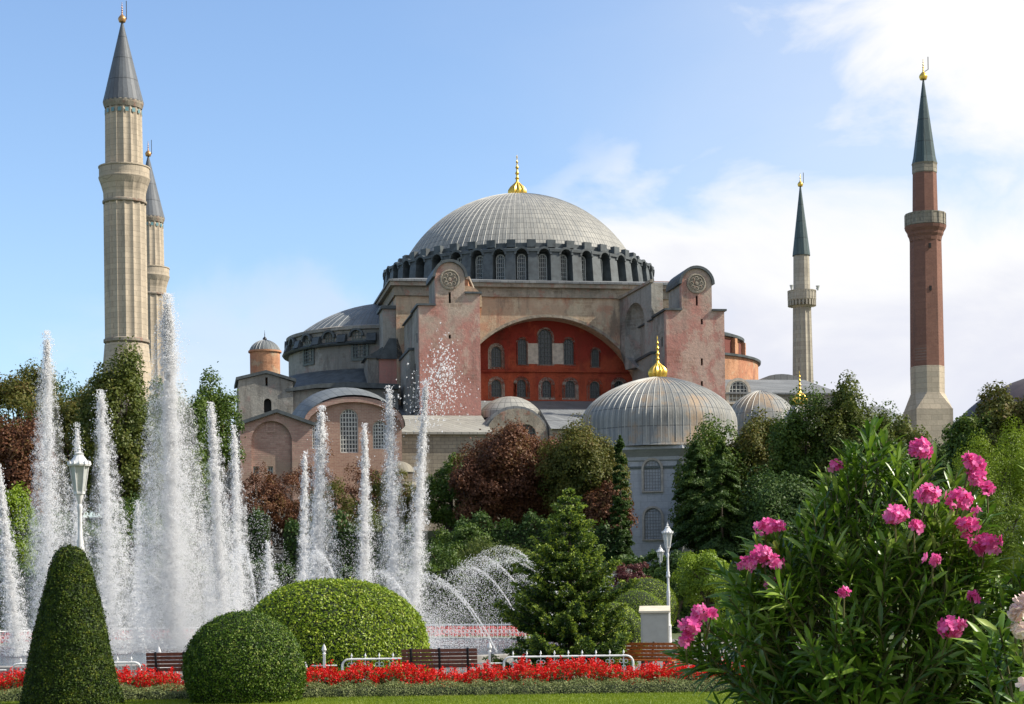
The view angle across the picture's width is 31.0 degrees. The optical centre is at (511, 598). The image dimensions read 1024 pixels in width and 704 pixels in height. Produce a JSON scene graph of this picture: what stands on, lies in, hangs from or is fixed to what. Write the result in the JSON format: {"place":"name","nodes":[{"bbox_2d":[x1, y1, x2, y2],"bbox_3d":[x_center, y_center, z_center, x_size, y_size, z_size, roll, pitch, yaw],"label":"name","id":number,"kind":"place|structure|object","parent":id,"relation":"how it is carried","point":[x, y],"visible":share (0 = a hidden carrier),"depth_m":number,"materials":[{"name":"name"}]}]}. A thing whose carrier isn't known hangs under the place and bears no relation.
{"place":"outdoors","nodes":[
{"label":"outdoors","id":0,"kind":"place"},
{"bbox_2d":[3,639,843,687],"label":"path","id":1,"kind":"structure","parent":0,"point":[464,668],"depth_m":53.67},
{"bbox_2d":[0,637,526,673],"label":"fountain basin","id":2,"kind":"object","parent":1,"relation":"on","point":[478,659],"visible":0.12,"depth_m":56.57,"materials":[{"name":"stone"}]},
{"bbox_2d":[0,639,557,665],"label":"water","id":3,"kind":"structure","parent":2,"relation":"in","point":[12,660],"depth_m":67.74,"materials":[{"name":"liquid"}]},
{"bbox_2d":[0,464,33,656],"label":"water jet","id":4,"kind":"object","parent":3,"relation":"on","point":[6,544],"visible":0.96,"depth_m":63.91,"materials":[{"name":"white liquid"}]},
{"bbox_2d":[25,330,77,636],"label":"water jet","id":5,"kind":"object","parent":3,"relation":"on","point":[47,489],"visible":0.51,"depth_m":67.86,"materials":[{"name":"white liquid"}]},
{"bbox_2d":[59,422,93,565],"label":"water jet","id":6,"kind":"object","parent":3,"relation":"on","point":[76,442],"visible":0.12,"depth_m":72.94,"materials":[{"name":"white"}]},
{"bbox_2d":[86,389,150,653],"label":"water jet","id":7,"kind":"object","parent":3,"relation":"on","point":[104,465],"visible":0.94,"depth_m":65.89,"materials":[{"name":"white liquid"}]},
{"bbox_2d":[125,500,160,647],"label":"water jet","id":8,"kind":"object","parent":3,"relation":"on","point":[136,515],"visible":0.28,"depth_m":73.96,"materials":[{"name":"white liquid"}]},
{"bbox_2d":[128,293,218,650],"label":"water jet","id":9,"kind":"object","parent":3,"relation":"on","point":[172,497],"visible":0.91,"depth_m":69.82,"materials":[{"name":"white liquid"}]},
{"bbox_2d":[195,401,244,621],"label":"water jet","id":10,"kind":"object","parent":3,"relation":"on","point":[215,501],"visible":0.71,"depth_m":67.91,"materials":[{"name":"white liquid"}]},
{"bbox_2d":[222,425,257,611],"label":"water jet","id":11,"kind":"object","parent":3,"relation":"on","point":[235,497],"visible":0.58,"depth_m":71.93,"materials":[{"name":"white liquid"}]},
{"bbox_2d":[0,492,526,655],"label":"water spray","id":12,"kind":"object","parent":3,"relation":"on","point":[432,628],"visible":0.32,"depth_m":65.84,"materials":[{"name":"white liquid"}]},
{"bbox_2d":[295,451,312,580],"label":"water jet","id":13,"kind":"object","parent":3,"relation":"on","point":[304,482],"visible":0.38,"depth_m":68.95,"materials":[{"name":"white liquid"}]},
{"bbox_2d":[299,405,341,580],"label":"water jet","id":14,"kind":"object","parent":3,"relation":"on","point":[318,506],"visible":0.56,"depth_m":65.91,"materials":[{"name":"white"}]},
{"bbox_2d":[352,422,377,583],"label":"water jet","id":15,"kind":"object","parent":3,"relation":"on","point":[364,462],"visible":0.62,"depth_m":66.92,"materials":[{"name":"white liquid"}]},
{"bbox_2d":[375,385,418,611],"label":"water jet","id":16,"kind":"object","parent":3,"relation":"on","point":[390,494],"visible":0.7,"depth_m":65.91,"materials":[{"name":"white"}]},
{"bbox_2d":[400,379,433,646],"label":"water jet","id":17,"kind":"object","parent":3,"relation":"on","point":[418,534],"visible":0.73,"depth_m":65.93,"materials":[{"name":"white liquid"}]},
{"bbox_2d":[383,322,484,448],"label":"spray burst","id":18,"kind":"object","parent":17,"relation":"attached to","point":[438,372],"visible":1,"depth_m":65.95,"materials":[{"name":"white liquid"}]},
{"bbox_2d":[0,625,527,642],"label":"flower bed","id":19,"kind":"object","parent":1,"relation":"on","point":[499,634],"visible":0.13,"depth_m":87.77,"materials":[{"name":"red plant"}]},
{"bbox_2d":[250,577,431,676],"bbox_3d":[-4.895,0.736,49.506,5.624,2.644,5.700,-1,0,0],"label":"dome hedge","id":20,"kind":"object","parent":1,"relation":"on","point":[342,620],"visible":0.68,"depth_m":47.62,"materials":[{"name":"green plant"}]},
{"bbox_2d":[581,601,640,644],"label":"ball hedge","id":21,"kind":"object","parent":1,"relation":"on","point":[633,619],"visible":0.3,"depth_m":69.25,"materials":[{"name":"green plant"}]},
{"bbox_2d":[615,588,671,627],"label":"ball hedge","id":22,"kind":"object","parent":1,"relation":"on","point":[637,598],"visible":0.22,"depth_m":71.25,"materials":[{"name":"green plant"}]},
{"bbox_2d":[626,576,679,625],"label":"ball hedge","id":23,"kind":"object","parent":1,"relation":"on","point":[655,587],"visible":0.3,"depth_m":78.31,"materials":[{"name":"green plant"}]},
{"bbox_2d":[639,606,669,656],"bbox_3d":[4.529,1.083,58.510,0.973,1.708,0.700,-1,0,6],"label":"utility cabinet","id":24,"kind":"object","parent":1,"relation":"on","point":[655,624],"visible":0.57,"depth_m":58.23,"materials":[{"name":"grey metal"}]},
{"bbox_2d":[661,523,673,642],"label":"street lamp","id":25,"kind":"object","parent":1,"relation":"on","point":[667,532],"visible":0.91,"depth_m":68.94,"materials":[{"name":"white metal"}]},
{"bbox_2d":[0,690,975,703],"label":"lawn","id":26,"kind":"structure","parent":0,"point":[508,699],"depth_m":36.08,"materials":[{"name":"plant"}]},
{"bbox_2d":[18,543,124,703],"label":"topiary cone","id":27,"kind":"object","parent":26,"relation":"on","point":[70,660],"visible":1,"depth_m":35.95,"materials":[{"name":"green plant"}]},
{"bbox_2d":[179,609,308,703],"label":"topiary ball","id":28,"kind":"object","parent":26,"relation":"on","point":[243,656],"visible":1,"depth_m":35.92,"materials":[{"name":"green plant"}]},
{"bbox_2d":[660,415,1023,703],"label":"oleander bush","id":29,"kind":"object","parent":26,"relation":"on","point":[936,569],"visible":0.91,"depth_m":8.98,"materials":[{"name":"green plant"}]},
{"bbox_2d":[949,592,1023,703],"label":"oleander bush","id":30,"kind":"object","parent":26,"relation":"on","point":[996,639],"visible":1,"depth_m":6.71,"materials":[{"name":"green plant"}]},
{"bbox_2d":[968,465,1023,703],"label":"oleander bush","id":31,"kind":"object","parent":26,"relation":"on","point":[1017,575],"visible":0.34,"depth_m":8.68,"materials":[{"name":"green plant"}]},
{"bbox_2d":[1,630,985,688],"bbox_3d":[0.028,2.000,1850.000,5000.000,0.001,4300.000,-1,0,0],"label":"ground","id":32,"kind":"structure","parent":0,"point":[675,636],"depth_m":91.13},
{"bbox_2d":[0,481,41,576],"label":"broadleaf tree","id":33,"kind":"object","parent":32,"relation":"on","point":[17,500],"visible":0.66,"depth_m":111.40,"materials":[{"name":"green plant"}]},
{"bbox_2d":[0,410,58,516],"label":"chestnut tree","id":34,"kind":"object","parent":32,"relation":"on","point":[16,448],"visible":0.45,"depth_m":138.00,"materials":[{"name":"brown plant"}]},
{"bbox_2d":[0,358,67,470],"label":"chestnut tree","id":35,"kind":"object","parent":32,"relation":"on","point":[13,392],"visible":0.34,"depth_m":155.83,"materials":[{"name":"green plant"}]},
{"bbox_2d":[22,365,100,515],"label":"broadleaf tree","id":36,"kind":"object","parent":32,"relation":"on","point":[71,394],"visible":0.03,"depth_m":169.13,"materials":[{"name":"green plant"}]},
{"bbox_2d":[16,378,121,517],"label":"chestnut tree","id":37,"kind":"object","parent":32,"relation":"on","point":[66,413],"visible":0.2,"depth_m":150.33,"materials":[{"name":"green plant"}]},
{"bbox_2d":[26,507,125,573],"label":"broadleaf tree","id":38,"kind":"object","parent":32,"relation":"on","point":[86,529],"visible":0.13,"depth_m":117.56,"materials":[{"name":"green plant"}]},
{"bbox_2d":[64,330,164,516],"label":"chestnut tree","id":39,"kind":"object","parent":32,"relation":"on","point":[118,385],"visible":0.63,"depth_m":144.57,"materials":[{"name":"green plant"}]},
{"bbox_2d":[98,1,153,506],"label":"minaret","id":40,"kind":"object","parent":32,"relation":"on","point":[124,176],"visible":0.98,"depth_m":211.17,"materials":[{"name":"stone"}]},
{"bbox_2d":[0,490,270,574],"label":"long hedge","id":41,"kind":"object","parent":32,"relation":"on","point":[255,542],"visible":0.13,"depth_m":132.10,"materials":[{"name":"green plant"}]},
{"bbox_2d":[83,495,195,574],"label":"broadleaf tree","id":42,"kind":"object","parent":32,"relation":"on","point":[130,513],"visible":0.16,"depth_m":121.00,"materials":[{"name":"green plant"}]},
{"bbox_2d":[145,140,169,414],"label":"minaret","id":43,"kind":"object","parent":32,"relation":"on","point":[158,276],"visible":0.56,"depth_m":275.20,"materials":[{"name":"stone"}]},
{"bbox_2d":[146,651,184,677],"bbox_3d":[-7.578,1.663,42.967,1.750,0.886,0.666,-1,0,0],"label":"park bench","id":44,"kind":"object","parent":32,"relation":"on","point":[166,660],"visible":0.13,"depth_m":42.72,"materials":[{"name":"brown wood"}]},
{"bbox_2d":[142,372,223,515],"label":"chestnut tree","id":45,"kind":"object","parent":32,"relation":"on","point":[200,415],"visible":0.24,"depth_m":158.46,"materials":[{"name":"green plant"}]},
{"bbox_2d":[0,557,372,640],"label":"long hedge","id":46,"kind":"object","parent":32,"relation":"on","point":[289,573],"visible":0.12,"depth_m":104.07,"materials":[{"name":"green plant"}]},
{"bbox_2d":[182,361,245,496],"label":"chestnut tree","id":47,"kind":"object","parent":32,"relation":"on","point":[225,409],"visible":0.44,"depth_m":167.10,"materials":[{"name":"green plant"}]},
{"bbox_2d":[221,462,290,528],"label":"sparse tree","id":48,"kind":"object","parent":32,"relation":"on","point":[268,508],"visible":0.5,"depth_m":146.33,"materials":[{"name":"brown plant"}]},
{"bbox_2d":[236,409,314,544],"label":"brick annex","id":49,"kind":"object","parent":32,"relation":"on","point":[277,441],"visible":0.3,"depth_m":188.25,"materials":[{"name":"pink brick"}]},
{"bbox_2d":[244,469,313,549],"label":"sparse tree","id":50,"kind":"object","parent":32,"relation":"on","point":[280,523],"visible":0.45,"depth_m":148.84,"materials":[{"name":"brown plant"}]},
{"bbox_2d":[275,442,342,521],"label":"sparse tree","id":51,"kind":"object","parent":32,"relation":"on","point":[311,473],"visible":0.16,"depth_m":152.20,"materials":[{"name":"brown plant"}]},
{"bbox_2d":[296,474,368,532],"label":"sparse tree","id":52,"kind":"object","parent":32,"relation":"on","point":[343,500],"visible":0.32,"depth_m":148.27,"materials":[{"name":"green plant"}]},
{"bbox_2d":[292,387,404,527],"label":"vaulted hall","id":53,"kind":"structure","parent":32,"relation":"on","point":[349,411],"depth_m":196.14,"materials":[{"name":"pink brick"}]},
{"bbox_2d":[340,409,357,452],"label":"window","id":54,"kind":"structure","parent":53,"relation":"in","point":[348,418],"depth_m":196.22,"materials":[{"name":"white glass"}]},
{"bbox_2d":[20,683,691,699],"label":"flower bed soil","id":55,"kind":"structure","parent":32,"relation":"on","point":[462,695],"depth_m":39.66,"materials":[{"name":"brown soil"}]},
{"bbox_2d":[67,445,90,549],"bbox_3d":[-9.926,-0.721,42.500,0.519,5.719,0.519,-1,0,30],"label":"street lamp","id":56,"kind":"object","parent":55,"relation":"on","point":[78,464],"visible":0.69,"depth_m":42.42,"materials":[{"name":"white metal"}]},
{"bbox_2d":[0,675,729,702],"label":"border hedge","id":57,"kind":"object","parent":55,"relation":"on","point":[605,687],"visible":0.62,"depth_m":37.89,"materials":[{"name":"green plant"}]},
{"bbox_2d":[0,654,744,692],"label":"red flower bed","id":58,"kind":"object","parent":55,"relation":"on","point":[328,672],"visible":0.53,"depth_m":38.64,"materials":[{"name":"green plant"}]},
{"bbox_2d":[325,459,415,521],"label":"bare tree","id":59,"kind":"object","parent":32,"relation":"on","point":[351,491],"visible":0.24,"depth_m":151.19,"materials":[{"name":"brown plant"}]},
{"bbox_2d":[341,494,405,531],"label":"broadleaf tree","id":60,"kind":"object","parent":32,"relation":"on","point":[376,523],"visible":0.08,"depth_m":139.68,"materials":[{"name":"green plant"}]},
{"bbox_2d":[368,467,420,530],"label":"sparse tree","id":61,"kind":"object","parent":32,"relation":"on","point":[376,488],"visible":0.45,"depth_m":145.62,"materials":[{"name":"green plant"}]},
{"bbox_2d":[407,541,469,570],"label":"shrub","id":62,"kind":"object","parent":32,"relation":"on","point":[441,559],"visible":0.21,"depth_m":111.02,"materials":[{"name":"green plant"}]},
{"bbox_2d":[401,647,477,679],"bbox_3d":[-1.675,1.581,42.967,1.750,0.886,0.666,-1,0,0],"label":"park bench","id":63,"kind":"object","parent":32,"relation":"on","point":[439,658],"visible":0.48,"depth_m":42.72,"materials":[{"name":"brown wood"}]},
{"bbox_2d":[410,452,470,530],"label":"broadleaf tree","id":64,"kind":"object","parent":32,"relation":"on","point":[442,513],"visible":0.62,"depth_m":143.97,"materials":[{"name":"green plant"}]},
{"bbox_2d":[283,507,630,583],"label":"long hedge","id":65,"kind":"object","parent":32,"relation":"on","point":[519,535],"visible":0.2,"depth_m":132.08,"materials":[{"name":"green plant"}]},
{"bbox_2d":[432,522,493,567],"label":"shrub","id":66,"kind":"object","parent":32,"relation":"on","point":[463,534],"visible":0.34,"depth_m":115.13,"materials":[{"name":"green plant"}]},
{"bbox_2d":[377,553,582,634],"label":"long hedge","id":67,"kind":"object","parent":32,"relation":"on","point":[439,572],"visible":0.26,"depth_m":104.02,"materials":[{"name":"green plant"}]},
{"bbox_2d":[448,450,514,529],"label":"broadleaf tree","id":68,"kind":"object","parent":32,"relation":"on","point":[471,482],"visible":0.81,"depth_m":138.48,"materials":[{"name":"brown plant"}]},
{"bbox_2d":[457,536,544,569],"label":"shrub","id":69,"kind":"object","parent":32,"relation":"on","point":[484,544],"visible":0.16,"depth_m":106.82,"materials":[{"name":"green plant"}]},
{"bbox_2d":[452,418,560,528],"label":"broadleaf tree","id":70,"kind":"object","parent":32,"relation":"on","point":[514,447],"visible":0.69,"depth_m":139.31,"materials":[{"name":"brown plant"}]},
{"bbox_2d":[191,156,900,530],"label":"mosque","id":71,"kind":"structure","parent":32,"relation":"on","point":[549,314],"depth_m":230.47,"materials":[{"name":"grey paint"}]},
{"bbox_2d":[537,327,553,365],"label":"window","id":72,"kind":"structure","parent":71,"relation":"in","point":[545,339],"depth_m":233.31,"materials":[{"name":"grey glass"}]},
{"bbox_2d":[482,487,644,675],"bbox_3d":[1.319,-0.367,45.981,4.255,4.825,4.189,-1,0,0],"label":"spruce tree","id":73,"kind":"object","parent":32,"relation":"on","point":[574,608],"visible":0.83,"depth_m":45.44,"materials":[{"name":"green plant"}]},
{"bbox_2d":[503,649,633,682],"bbox_3d":[1.333,1.597,43.600,3.106,0.770,0.056,-1,0,0],"label":"railing section","id":74,"kind":"object","parent":32,"relation":"on","point":[568,656],"visible":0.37,"depth_m":43.58,"materials":[{"name":"white paint"}]},
{"bbox_2d":[528,413,633,528],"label":"broadleaf tree","id":75,"kind":"object","parent":32,"relation":"on","point":[588,457],"visible":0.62,"depth_m":135.20,"materials":[{"name":"green plant"}]},
{"bbox_2d":[582,477,638,539],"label":"broadleaf tree","id":76,"kind":"object","parent":32,"relation":"on","point":[598,501],"visible":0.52,"depth_m":133.36,"materials":[{"name":"brown plant"}]},
{"bbox_2d":[608,435,634,564],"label":"cypress","id":77,"kind":"object","parent":32,"relation":"on","point":[619,507],"visible":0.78,"depth_m":129.79,"materials":[{"name":"green plant"}]},
{"bbox_2d":[605,561,653,585],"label":"shrub","id":78,"kind":"object","parent":32,"relation":"on","point":[621,573],"visible":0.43,"depth_m":87.72,"materials":[{"name":"purple plant"}]},
{"bbox_2d":[616,642,680,670],"bbox_3d":[3.349,1.511,45.528,1.650,0.886,0.666,-1,0,33],"label":"park bench","id":79,"kind":"object","parent":32,"relation":"on","point":[651,653],"visible":0.44,"depth_m":45.69,"materials":[{"name":"orange wood"}]},
{"bbox_2d":[580,336,737,566],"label":"domed tomb","id":80,"kind":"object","parent":32,"relation":"on","point":[654,417],"visible":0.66,"depth_m":159.47,"materials":[{"name":"grey metal"}]},
{"bbox_2d":[641,458,662,492],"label":"window","id":81,"kind":"structure","parent":80,"relation":"in","point":[646,461],"depth_m":159.53,"materials":[{"name":"stone"}]},
{"bbox_2d":[642,506,663,540],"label":"window","id":82,"kind":"structure","parent":80,"relation":"in","point":[644,538],"depth_m":159.49,"materials":[{"name":"stone"}]},
{"bbox_2d":[646,549,699,632],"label":"shrub","id":83,"kind":"object","parent":32,"relation":"on","point":[659,574],"visible":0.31,"depth_m":99.43,"materials":[{"name":"green plant"}]},
{"bbox_2d":[663,440,725,554],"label":"cedar","id":84,"kind":"object","parent":32,"relation":"on","point":[693,478],"visible":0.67,"depth_m":123.43,"materials":[{"name":"green plant"}]},
{"bbox_2d":[670,549,730,633],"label":"shrub","id":85,"kind":"object","parent":32,"relation":"on","point":[694,563],"visible":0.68,"depth_m":79.38,"materials":[{"name":"green plant"}]},
{"bbox_2d":[668,413,756,532],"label":"broadleaf tree","id":86,"kind":"object","parent":32,"relation":"on","point":[709,443],"visible":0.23,"depth_m":148.97,"materials":[{"name":"green plant"}]},
{"bbox_2d":[690,439,747,564],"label":"cedar","id":87,"kind":"object","parent":32,"relation":"on","point":[720,509],"visible":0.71,"depth_m":120.57,"materials":[{"name":"green plant"}]},
{"bbox_2d":[724,406,788,501],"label":"broadleaf tree","id":88,"kind":"object","parent":32,"relation":"on","point":[754,434],"visible":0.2,"depth_m":150.10,"materials":[{"name":"green plant"}]},
{"bbox_2d":[732,390,790,563],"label":"domed tomb","id":89,"kind":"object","parent":32,"relation":"on","point":[745,405],"visible":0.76,"depth_m":182.43,"materials":[{"name":"grey metal"}]},
{"bbox_2d":[719,464,829,560],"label":"broadleaf tree","id":90,"kind":"object","parent":32,"relation":"on","point":[782,499],"visible":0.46,"depth_m":120.22,"materials":[{"name":"green plant"}]},
{"bbox_2d":[761,381,837,491],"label":"broadleaf tree","id":91,"kind":"object","parent":32,"relation":"on","point":[788,450],"visible":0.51,"depth_m":144.46,"materials":[{"name":"green plant"}]},
{"bbox_2d":[582,549,1023,632],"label":"long hedge","id":92,"kind":"object","parent":32,"relation":"on","point":[684,612],"visible":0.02,"depth_m":100.04,"materials":[{"name":"green plant"}]},
{"bbox_2d":[787,172,819,382],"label":"minaret","id":93,"kind":"object","parent":32,"relation":"on","point":[801,295],"visible":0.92,"depth_m":279.92,"materials":[{"name":"stone"}]},
{"bbox_2d":[803,369,882,497],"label":"broadleaf tree","id":94,"kind":"object","parent":32,"relation":"on","point":[845,410],"visible":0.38,"depth_m":142.95,"materials":[{"name":"green plant"}]},
{"bbox_2d":[836,439,912,557],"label":"broadleaf tree","id":95,"kind":"object","parent":32,"relation":"on","point":[887,455],"visible":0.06,"depth_m":130.89,"materials":[{"name":"green plant"}]},
{"bbox_2d":[873,410,934,477],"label":"broadleaf tree","id":96,"kind":"object","parent":32,"relation":"on","point":[900,427],"visible":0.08,"depth_m":139.79,"materials":[{"name":"green plant"}]},
{"bbox_2d":[903,62,952,449],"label":"minaret","id":97,"kind":"object","parent":32,"relation":"on","point":[929,408],"visible":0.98,"depth_m":211.60,"materials":[{"name":"brick"}]},
{"bbox_2d":[941,411,1002,494],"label":"broadleaf tree","id":98,"kind":"object","parent":32,"relation":"on","point":[963,426],"visible":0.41,"depth_m":123.18,"materials":[{"name":"green plant"}]},
{"bbox_2d":[951,380,1017,509],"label":"broadleaf tree","id":99,"kind":"object","parent":32,"relation":"on","point":[1002,398],"visible":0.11,"depth_m":126.93,"materials":[{"name":"green plant"}]},
{"bbox_2d":[952,408,1023,585],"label":"broadleaf tree","id":100,"kind":"object","parent":32,"relation":"on","point":[1015,492],"visible":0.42,"depth_m":89.13,"materials":[{"name":"green plant"}]},
{"bbox_2d":[965,379,1023,560],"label":"domed tomb","id":101,"kind":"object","parent":32,"relation":"on","point":[1017,388],"visible":0.11,"depth_m":161.71,"materials":[{"name":"grey metal"}]},
{"bbox_2d":[980,395,1023,549],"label":"broadleaf tree","id":102,"kind":"object","parent":32,"relation":"on","point":[1000,411],"visible":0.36,"depth_m":121.28,"materials":[{"name":"green plant"}]},
{"bbox_2d":[0,0,1023,516],"label":"sky","id":103,"kind":"structure","parent":0,"point":[302,149],"materials":[{"name":"blue"}]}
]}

